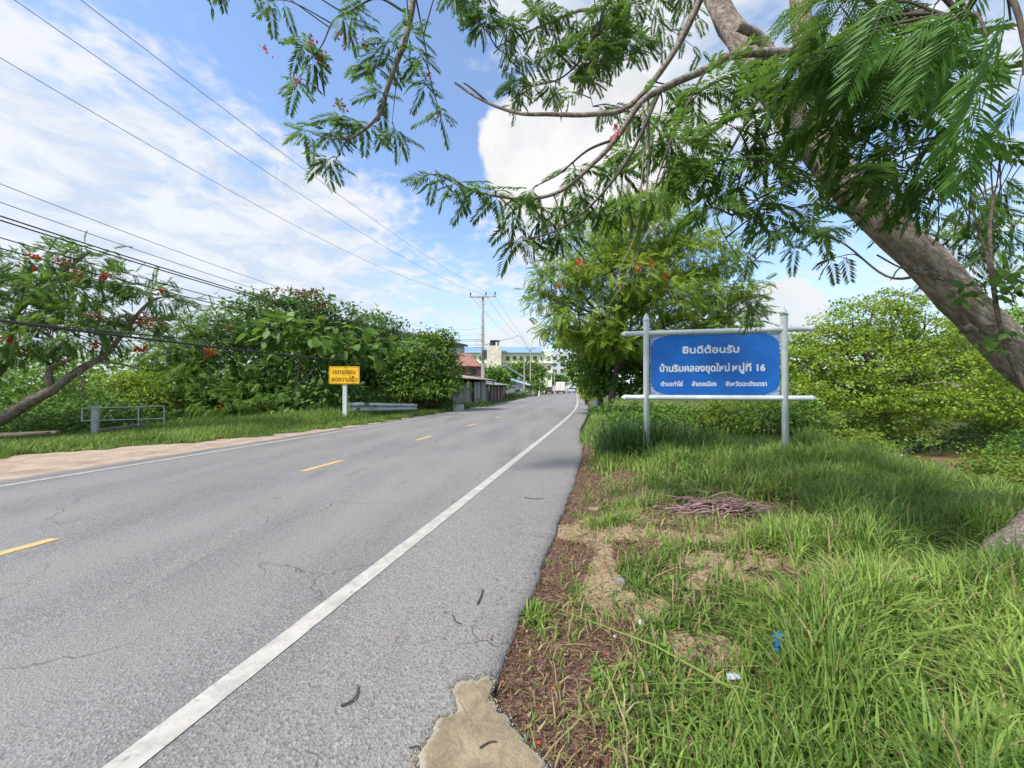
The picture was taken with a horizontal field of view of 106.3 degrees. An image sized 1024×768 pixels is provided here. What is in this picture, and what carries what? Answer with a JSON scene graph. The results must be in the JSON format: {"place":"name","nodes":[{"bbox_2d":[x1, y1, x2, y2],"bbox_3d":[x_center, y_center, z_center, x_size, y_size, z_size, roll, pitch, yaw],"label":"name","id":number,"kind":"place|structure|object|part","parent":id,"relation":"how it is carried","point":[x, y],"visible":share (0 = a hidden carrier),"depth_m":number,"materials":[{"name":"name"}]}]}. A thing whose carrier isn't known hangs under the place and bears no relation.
{"place":"outdoors","nodes":[
{"label":"outdoors","id":0,"kind":"place"},
{"bbox_2d":[1,319,342,346],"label":"communication cable","id":1,"kind":"object","parent":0,"point":[147,334],"visible":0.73,"depth_m":9.55,"materials":[{"name":"rubber"}]},
{"bbox_2d":[0,319,422,364],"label":"communication cable","id":2,"kind":"object","parent":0,"point":[68,329],"visible":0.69,"depth_m":9.74,"materials":[{"name":"rubber"}]},
{"bbox_2d":[0,390,588,767],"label":"road","id":3,"kind":"structure","parent":0,"point":[138,602],"depth_m":2.73,"materials":[{"name":"grey asphalt"}]},
{"bbox_2d":[0,538,60,554],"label":"marking","id":4,"kind":"object","parent":3,"relation":"on","point":[26,546],"visible":1,"depth_m":3.41,"materials":[{"name":"yellow paint"}]},
{"bbox_2d":[0,394,546,486],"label":"edge marking","id":5,"kind":"object","parent":3,"relation":"on","point":[197,454],"visible":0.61,"depth_m":7.65,"materials":[{"name":"white paint"}]},
{"bbox_2d":[301,460,343,470],"bbox_3d":[-3.420,1.476,6.958,0.117,0.001,1.027,0,-1,14],"label":"marking","id":6,"kind":"object","parent":3,"relation":"on","point":[322,465],"visible":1,"depth_m":6.95,"materials":[{"name":"yellow paint"}]},
{"bbox_2d":[102,392,577,767],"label":"edge marking","id":7,"kind":"object","parent":3,"relation":"on","point":[147,747],"visible":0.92,"depth_m":1.99,"materials":[{"name":"white paint"}]},
{"bbox_2d":[341,684,358,706],"bbox_3d":[-0.721,1.410,1.738,0.040,0.009,0.128,0,-1,13],"label":"strip of tire rubber","id":8,"kind":"object","parent":3,"relation":"on","point":[348,702],"visible":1,"depth_m":1.71,"materials":[{"name":"black rubber"}]},
{"bbox_2d":[453,404,463,410],"bbox_3d":[-3.375,1.500,24.184,0.400,0.435,0.620,0,-1,30],"label":"planter box","id":9,"kind":"object","parent":3,"relation":"on","point":[458,407],"visible":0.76,"depth_m":23.97,"materials":[{"name":"white concrete"}]},
{"bbox_2d":[545,387,552,393],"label":"pickup","id":10,"kind":"object","parent":3,"relation":"on","point":[549,389],"visible":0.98,"depth_m":98.04,"materials":[{"name":"grey metal"}]},
{"bbox_2d":[556,382,565,393],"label":"box truck","id":11,"kind":"object","parent":3,"relation":"on","point":[560,386],"visible":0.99,"depth_m":102.89,"materials":[{"name":"metal"}]},
{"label":"door","id":12,"kind":"part","parent":11,"relation":"part of","materials":[{"name":"white metal"}]},
{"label":"door","id":13,"kind":"part","parent":11,"relation":"part of","materials":[{"name":"white metal"}]},
{"bbox_2d":[568,387,574,392],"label":"pickup","id":14,"kind":"object","parent":3,"relation":"on","point":[571,389],"visible":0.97,"depth_m":115.94,"materials":[{"name":"silver metal"}]},
{"bbox_2d":[417,674,547,767],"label":"concrete pavement","id":15,"kind":"structure","parent":0,"point":[466,730],"depth_m":1.52,"materials":[{"name":"beige concrete"}]},
{"bbox_2d":[479,740,496,747],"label":"twig","id":16,"kind":"object","parent":15,"relation":"on","point":[484,744],"visible":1,"depth_m":1.49,"materials":[{"name":"brown wood"}]},
{"bbox_2d":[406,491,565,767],"bbox_3d":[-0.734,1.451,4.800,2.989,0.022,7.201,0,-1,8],"label":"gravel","id":17,"kind":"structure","parent":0,"point":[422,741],"depth_m":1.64,"materials":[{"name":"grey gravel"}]},
{"bbox_2d":[0,389,1023,767],"bbox_3d":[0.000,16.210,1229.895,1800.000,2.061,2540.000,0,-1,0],"label":"ground","id":18,"kind":"structure","parent":0,"point":[28,465],"depth_m":2.89,"materials":[{"name":"brown soil"}]},
{"bbox_2d":[0,431,50,436],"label":"timber plank","id":19,"kind":"object","parent":18,"relation":"on","point":[25,434],"visible":1,"depth_m":10.32,"materials":[{"name":"brown wood"}]},
{"bbox_2d":[0,431,60,433],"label":"timber plank","id":20,"kind":"object","parent":18,"relation":"on","point":[53,432],"visible":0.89,"depth_m":10.90,"materials":[{"name":"brown wood"}]},
{"bbox_2d":[0,338,134,432],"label":"bush","id":21,"kind":"object","parent":18,"relation":"on","point":[12,393],"visible":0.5,"depth_m":14.70,"materials":[{"name":"green plant"}]},
{"bbox_2d":[0,388,184,439],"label":"bush","id":22,"kind":"object","parent":18,"relation":"on","point":[43,426],"visible":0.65,"depth_m":13.68,"materials":[{"name":"green plant"}]},
{"bbox_2d":[0,231,218,426],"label":"flame tree","id":23,"kind":"object","parent":18,"relation":"on","point":[40,299],"visible":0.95,"depth_m":11.09,"materials":[{"name":"green plant"}]},
{"bbox_2d":[0,336,224,414],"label":"leafy tree","id":24,"kind":"object","parent":18,"relation":"on","point":[102,370],"visible":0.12,"depth_m":30.70,"materials":[{"name":"green plant"}]},
{"bbox_2d":[81,406,164,432],"bbox_3d":[-12.895,1.366,12.774,0.360,1.311,1.973,0,-1,35],"label":"pipe railing","id":25,"kind":"object","parent":18,"relation":"on","point":[95,413],"visible":0.91,"depth_m":12.28,"materials":[{"name":"grey metal"}]},
{"bbox_2d":[68,362,189,424],"bbox_3d":[-16.095,0.534,16.495,3.832,2.893,3.030,0,-1,-27],"label":"bush","id":26,"kind":"object","parent":18,"relation":"on","point":[125,375],"visible":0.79,"depth_m":16.18,"materials":[{"name":"green plant"}]},
{"bbox_2d":[109,295,284,424],"bbox_3d":[-14.478,-0.891,18.001,8.589,6.951,5.689,0,-1,33],"label":"acacia tree","id":27,"kind":"object","parent":18,"relation":"on","point":[184,376],"visible":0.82,"depth_m":17.97,"materials":[{"name":"green plant"}]},
{"bbox_2d":[202,285,387,415],"bbox_3d":[-12.742,-1.635,21.874,10.419,8.080,8.192,0,-1,0],"label":"broadleaf tree","id":28,"kind":"object","parent":18,"relation":"on","point":[275,375],"visible":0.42,"depth_m":21.23,"materials":[{"name":"green plant"}]},
{"bbox_2d":[173,319,469,416],"bbox_3d":[-16.712,-1.897,31.959,21.975,10.696,20.467,0,-1,22],"label":"leafy tree","id":29,"kind":"object","parent":18,"relation":"on","point":[256,358],"visible":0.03,"depth_m":31.45,"materials":[{"name":"green plant"}]},
{"bbox_2d":[235,308,409,408],"bbox_3d":[-8.716,-0.796,18.139,7.647,5.520,4.103,0,-1,0],"label":"leaf tree","id":30,"kind":"object","parent":18,"relation":"on","point":[329,344],"visible":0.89,"depth_m":17.74,"materials":[{"name":"green plant"}]},
{"bbox_2d":[257,365,403,414],"bbox_3d":[-8.748,0.523,19.407,5.215,2.939,6.392,0,-1,22],"label":"bush","id":31,"kind":"object","parent":18,"relation":"on","point":[283,403],"visible":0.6,"depth_m":17.90,"materials":[{"name":"green plant"}]},
{"bbox_2d":[329,366,359,417],"bbox_3d":[-7.204,0.529,16.535,1.272,2.570,0.145,0,-1,-4],"label":"speed warning sign","id":32,"kind":"object","parent":18,"relation":"on","point":[344,375],"visible":1,"depth_m":16.49,"materials":[{"name":"yellow metal"}]},
{"bbox_2d":[310,303,433,396],"bbox_3d":[-8.815,-1.635,25.901,7.911,7.587,8.006,0,-1,0],"label":"broadleaf tree","id":33,"kind":"object","parent":18,"relation":"on","point":[367,378],"visible":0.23,"depth_m":25.17,"materials":[{"name":"green plant"}]},
{"bbox_2d":[347,402,417,412],"bbox_3d":[-6.377,1.300,19.206,0.255,0.889,4.240,0,-1,33],"label":"guard rail","id":34,"kind":"object","parent":18,"relation":"on","point":[387,407],"visible":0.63,"depth_m":19.04,"materials":[{"name":"silver metal"}]},
{"bbox_2d":[361,385,414,402],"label":"bush","id":35,"kind":"object","parent":18,"relation":"on","point":[383,396],"depth_m":24.94,"materials":[{"name":"green plant"}]},
{"bbox_2d":[315,318,467,384],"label":"leafy tree","id":36,"kind":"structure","parent":18,"relation":"on","point":[459,349],"depth_m":58.88,"materials":[{"name":"plant"}]},
{"bbox_2d":[382,388,438,409],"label":"bush","id":37,"kind":"object","parent":18,"relation":"on","point":[419,404],"visible":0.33,"depth_m":23.45,"materials":[{"name":"green plant"}]},
{"bbox_2d":[370,324,473,406],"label":"leafy tree","id":38,"kind":"object","parent":18,"relation":"on","point":[419,384],"visible":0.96,"depth_m":23.25,"materials":[{"name":"green plant"}]},
{"bbox_2d":[420,373,493,404],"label":"roadside shack","id":39,"kind":"structure","parent":18,"relation":"on","point":[476,384],"depth_m":31.97,"materials":[{"name":"metal"}]},
{"bbox_2d":[469,382,472,401],"bbox_3d":[-3.405,0.913,31.642,0.060,2.100,0.776,0,-1,15],"label":"door","id":40,"kind":"structure","parent":39,"relation":"in","point":[471,383],"depth_m":31.75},
{"bbox_2d":[428,398,492,410],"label":"bush","id":41,"kind":"object","parent":18,"relation":"on","point":[468,404],"visible":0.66,"depth_m":26.75,"materials":[{"name":"green plant"}]},
{"bbox_2d":[441,353,480,375],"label":"brick house","id":42,"kind":"structure","parent":18,"relation":"on","point":[474,364],"depth_m":40.72,"materials":[{"name":"red brick"}]},
{"bbox_2d":[470,369,475,374],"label":"window","id":43,"kind":"structure","parent":42,"relation":"in","point":[473,370],"depth_m":40.66,"materials":[{"name":"brown glass"}]},
{"bbox_2d":[469,292,495,381],"bbox_3d":[-2.661,-3.239,34.908,2.448,10.278,0.535,0,-1,0],"label":"utility pole","id":44,"kind":"object","parent":18,"relation":"on","point":[483,353],"visible":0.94,"depth_m":34.93,"materials":[{"name":"concrete"}]},
{"bbox_2d":[0,220,424,337],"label":"communication cable","id":45,"kind":"object","parent":44,"relation":"attached to","point":[172,273],"visible":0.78,"depth_m":9.77,"materials":[{"name":"metal"}]},
{"bbox_2d":[0,57,463,294],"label":"power line","id":46,"kind":"object","parent":44,"relation":"attached to","point":[180,162],"visible":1,"depth_m":10.85,"materials":[{"name":"grey metal"}]},
{"bbox_2d":[0,237,465,345],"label":"communication cable","id":47,"kind":"object","parent":44,"relation":"attached to","point":[168,284],"visible":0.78,"depth_m":9.67,"materials":[{"name":"metal"}]},
{"bbox_2d":[0,215,478,339],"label":"communication cable","id":48,"kind":"object","parent":44,"relation":"attached to","point":[185,274],"visible":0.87,"depth_m":9.92,"materials":[{"name":"metal"}]},
{"bbox_2d":[0,202,479,334],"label":"communication cable","id":49,"kind":"object","parent":44,"relation":"attached to","point":[171,261],"visible":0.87,"depth_m":9.74,"materials":[{"name":"grey metal"}]},
{"bbox_2d":[0,183,480,329],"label":"communication cable","id":50,"kind":"object","parent":44,"relation":"attached to","point":[193,257],"visible":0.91,"depth_m":10.03,"materials":[{"name":"grey metal"}]},
{"bbox_2d":[0,248,481,347],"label":"communication cable","id":51,"kind":"object","parent":44,"relation":"attached to","point":[173,293],"visible":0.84,"depth_m":9.78,"materials":[{"name":"rubber"}]},
{"bbox_2d":[0,255,481,349],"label":"communication cable","id":52,"kind":"object","parent":44,"relation":"attached to","point":[167,296],"visible":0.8,"depth_m":9.67,"materials":[{"name":"rubber"}]},
{"bbox_2d":[14,0,482,294],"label":"power line","id":53,"kind":"object","parent":44,"relation":"attached to","point":[195,124],"visible":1,"depth_m":9.97,"materials":[{"name":"grey metal"}]},
{"bbox_2d":[81,0,490,293],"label":"power line","id":54,"kind":"object","parent":44,"relation":"attached to","point":[237,119],"visible":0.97,"depth_m":10.22,"materials":[{"name":"grey metal"}]},
{"bbox_2d":[486,381,507,402],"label":"tin shed row","id":55,"kind":"object","parent":18,"relation":"on","point":[499,390],"visible":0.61,"depth_m":41.56,"materials":[{"name":"grey metal"}]},
{"bbox_2d":[485,361,514,389],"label":"leafy tree","id":56,"kind":"object","parent":18,"relation":"on","point":[498,375],"visible":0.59,"depth_m":51.99,"materials":[{"name":"green plant"}]},
{"bbox_2d":[465,340,551,391],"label":"apartment block","id":57,"kind":"structure","parent":18,"relation":"on","point":[498,355],"depth_m":140.09,"materials":[{"name":"beige paint"}]},
{"bbox_2d":[506,389,514,397],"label":"wall","id":58,"kind":"structure","parent":18,"relation":"on","point":[510,391],"depth_m":55.77,"materials":[{"name":"grey concrete"}]},
{"bbox_2d":[0,397,1023,767],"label":"grass","id":59,"kind":"structure","parent":18,"relation":"on","point":[882,517],"depth_m":2.21,"materials":[{"name":"green plant"}]},
{"bbox_2d":[99,424,144,430],"bbox_3d":[-12.859,1.421,12.692,0.150,0.119,1.220,0,-1,10],"label":"timber plank","id":60,"kind":"object","parent":59,"relation":"on","point":[117,427],"visible":1,"depth_m":12.56,"materials":[{"name":"grey wood"}]},
{"bbox_2d":[726,672,740,679],"bbox_3d":[1.009,1.330,1.751,0.076,0.022,0.040,0,-1,0],"label":"plastic wrapper","id":61,"kind":"object","parent":59,"relation":"on","point":[730,676],"visible":0.9,"depth_m":1.75,"materials":[{"name":"white plastic"}]},
{"bbox_2d":[772,631,783,651],"bbox_3d":[1.332,1.291,1.922,0.048,0.093,0.036,0,-1,0],"label":"plastic scrap","id":62,"kind":"object","parent":59,"relation":"on","point":[777,644],"visible":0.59,"depth_m":1.92,"materials":[{"name":"blue plastic"}]},
{"bbox_2d":[502,365,529,390],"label":"blue roofed house","id":63,"kind":"structure","parent":18,"relation":"on","point":[519,382],"depth_m":70.50,"materials":[{"name":"metal"}]},
{"bbox_2d":[504,388,533,398],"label":"bush","id":64,"kind":"object","parent":18,"relation":"on","point":[526,392],"visible":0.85,"depth_m":56.02,"materials":[{"name":"green plant"}]},
{"bbox_2d":[524,359,524,390],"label":"utility pole","id":65,"kind":"object","parent":18,"relation":"on","point":[524,374],"visible":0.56,"depth_m":65.94,"materials":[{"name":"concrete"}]},
{"bbox_2d":[505,357,548,383],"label":"leafy tree","id":66,"kind":"object","parent":18,"relation":"on","point":[538,372],"visible":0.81,"depth_m":88.65,"materials":[{"name":"green plant"}]},
{"bbox_2d":[526,348,534,381],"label":"utility pole","id":67,"kind":"object","parent":18,"relation":"on","point":[530,361],"visible":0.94,"depth_m":78.95,"materials":[{"name":"concrete"}]},
{"bbox_2d":[523,380,547,395],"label":"bush","id":68,"kind":"object","parent":18,"relation":"on","point":[534,386],"visible":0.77,"depth_m":73.33,"materials":[{"name":"green plant"}]},
{"bbox_2d":[544,352,566,390],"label":"building","id":69,"kind":"structure","parent":18,"relation":"on","point":[555,363],"depth_m":206.12,"materials":[{"name":"white paint"}]},
{"bbox_2d":[552,373,571,388],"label":"leafy tree","id":70,"kind":"object","parent":18,"relation":"on","point":[558,378],"visible":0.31,"depth_m":163.13,"materials":[{"name":"green plant"}]},
{"bbox_2d":[577,389,595,404],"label":"bush","id":71,"kind":"object","parent":18,"relation":"on","point":[585,398],"visible":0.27,"depth_m":32.84,"materials":[{"name":"green plant"}]},
{"bbox_2d":[395,449,791,767],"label":"leaf litter","id":72,"kind":"object","parent":18,"relation":"on","point":[529,699],"visible":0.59,"depth_m":2.04,"materials":[{"name":"brown plant"}]},
{"bbox_2d":[606,744,645,762],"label":"twig","id":73,"kind":"object","parent":72,"relation":"on","point":[631,756],"visible":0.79,"depth_m":1.44,"materials":[{"name":"beige wood"}]},
{"bbox_2d":[566,369,620,386],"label":"leafy tree","id":74,"kind":"object","parent":18,"relation":"on","point":[582,373],"visible":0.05,"depth_m":163.27,"materials":[{"name":"green plant"}]},
{"bbox_2d":[541,324,660,411],"bbox_3d":[6.445,-0.939,22.286,9.784,5.921,5.732,0,-1,17],"label":"broadleaf tree","id":75,"kind":"object","parent":18,"relation":"on","point":[597,383],"visible":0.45,"depth_m":21.75,"materials":[{"name":"green plant"}]},
{"bbox_2d":[571,505,652,535],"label":"grass clump","id":76,"kind":"object","parent":18,"relation":"on","point":[612,521],"visible":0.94,"depth_m":3.95,"materials":[{"name":"green plant"}]},
{"bbox_2d":[206,0,1023,555],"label":"leaning flame tree","id":77,"kind":"object","parent":18,"relation":"on","point":[810,116],"visible":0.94,"depth_m":3.29,"materials":[{"name":"green plant"}]},
{"bbox_2d":[611,100,649,301],"bbox_3d":[1.035,-1.604,3.346,0.354,1.796,0.071,0,-1,0],"label":"hanging vine","id":78,"kind":"object","parent":77,"relation":"hanging from","point":[643,121],"visible":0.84,"depth_m":3.35,"materials":[{"name":"plant"}]},
{"bbox_2d":[876,167,1023,390],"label":"climbing vine","id":79,"kind":"object","parent":77,"relation":"attached to","point":[990,343],"visible":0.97,"depth_m":3.04,"materials":[{"name":"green plant"}]},
{"bbox_2d":[614,577,626,585],"bbox_3d":[0.799,1.453,2.823,0.089,0.058,0.073,-1,-1,38],"label":"pebble","id":80,"kind":"object","parent":18,"relation":"on","point":[620,580],"visible":0.81,"depth_m":2.81,"materials":[{"name":"grey stone"}]},
{"bbox_2d":[514,181,778,411],"bbox_3d":[7.200,-4.759,20.289,13.840,13.748,8.114,0,-1,-24],"label":"flame tree","id":81,"kind":"object","parent":18,"relation":"on","point":[637,302],"visible":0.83,"depth_m":19.10,"materials":[{"name":"green plant"}]},
{"bbox_2d":[581,398,713,429],"bbox_3d":[3.521,0.966,10.334,3.410,1.310,2.171,0,-1,20],"label":"shrub","id":82,"kind":"object","parent":18,"relation":"on","point":[662,410],"visible":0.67,"depth_m":10.10,"materials":[{"name":"green plant"}]},
{"bbox_2d":[549,414,765,459],"bbox_3d":[2.772,1.043,7.591,4.332,1.018,3.366,0,-1,10],"label":"grass clump","id":83,"kind":"object","parent":18,"relation":"on","point":[619,437],"visible":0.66,"depth_m":7.43,"materials":[{"name":"green plant"}]},
{"bbox_2d":[635,490,790,517],"bbox_3d":[2.238,1.332,4.309,1.705,0.285,0.754,0,-1,0],"label":"branch pile","id":84,"kind":"object","parent":18,"relation":"on","point":[699,506],"visible":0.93,"depth_m":4.27,"materials":[{"name":"brown wood"}]},
{"bbox_2d":[621,307,816,451],"bbox_3d":[3.735,0.129,7.096,3.315,3.009,0.135,0,-1,12],"label":"welcome sign","id":85,"kind":"object","parent":18,"relation":"on","point":[713,364],"visible":1,"depth_m":7.08,"materials":[{"name":"metal"}]},
{"bbox_2d":[669,400,776,435],"bbox_3d":[5.284,0.892,9.762,3.030,1.538,2.029,0,-1,0],"label":"shrub","id":86,"kind":"object","parent":18,"relation":"on","point":[720,410],"visible":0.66,"depth_m":9.41,"materials":[{"name":"green plant"}]},
{"bbox_2d":[636,313,853,427],"bbox_3d":[10.933,-0.745,18.918,9.218,5.861,6.471,0,-1,21],"label":"leafy tree","id":87,"kind":"object","parent":18,"relation":"on","point":[790,379],"visible":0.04,"depth_m":18.17,"materials":[{"name":"green plant"}]},
{"bbox_2d":[720,394,858,439],"bbox_3d":[6.513,0.912,9.464,2.887,1.448,1.934,0,-1,0],"label":"shrub","id":88,"kind":"object","parent":18,"relation":"on","point":[774,416],"visible":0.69,"depth_m":9.07,"materials":[{"name":"green plant"}]},
{"bbox_2d":[745,440,841,463],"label":"grass clump","id":89,"kind":"object","parent":18,"relation":"on","point":[803,449],"visible":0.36,"depth_m":6.57,"materials":[{"name":"green plant"}]},
{"bbox_2d":[730,565,858,590],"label":"clump","id":90,"kind":"object","parent":18,"relation":"on","point":[768,574],"visible":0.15,"depth_m":2.80,"materials":[{"name":"green plant"}]},
{"bbox_2d":[766,406,929,459],"bbox_3d":[7.395,1.195,8.660,2.909,1.335,3.428,0,-1,32],"label":"shrub","id":91,"kind":"object","parent":18,"relation":"on","point":[863,436],"visible":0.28,"depth_m":8.74,"materials":[{"name":"green plant"}]},
{"bbox_2d":[717,286,1023,437],"bbox_3d":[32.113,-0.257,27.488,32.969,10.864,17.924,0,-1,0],"label":"leafy tree","id":92,"kind":"object","parent":18,"relation":"on","point":[851,398],"visible":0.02,"depth_m":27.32,"materials":[{"name":"green plant"}]},
{"bbox_2d":[796,421,1022,454],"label":"shrub","id":93,"kind":"object","parent":18,"relation":"on","point":[915,439],"visible":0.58,"depth_m":14.81,"materials":[{"name":"green plant"}]},
{"bbox_2d":[899,454,967,473],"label":"shrub","id":94,"kind":"object","parent":18,"relation":"on","point":[938,464],"visible":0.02,"depth_m":8.24,"materials":[{"name":"green plant"}]},
{"bbox_2d":[929,302,1023,432],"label":"rain tree","id":95,"kind":"object","parent":18,"relation":"on","point":[1014,313],"visible":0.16,"depth_m":16.00,"materials":[{"name":"green plant"}]},
{"bbox_2d":[936,417,1023,476],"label":"shrub","id":96,"kind":"object","parent":18,"relation":"on","point":[1002,450],"visible":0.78,"depth_m":10.83,"materials":[{"name":"green plant"}]},
{"bbox_2d":[955,451,1023,488],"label":"shrub","id":97,"kind":"object","parent":18,"relation":"on","point":[1017,467],"visible":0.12,"depth_m":8.01,"materials":[{"name":"green plant"}]},
{"bbox_2d":[0,0,1023,388],"label":"sky","id":98,"kind":"structure","parent":0,"point":[55,150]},
{"bbox_2d":[763,427,1023,482],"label":"canal water","id":99,"kind":"structure","parent":0,"point":[924,455],"depth_m":14.08,"materials":[{"name":"brown liquid"}]}
]}

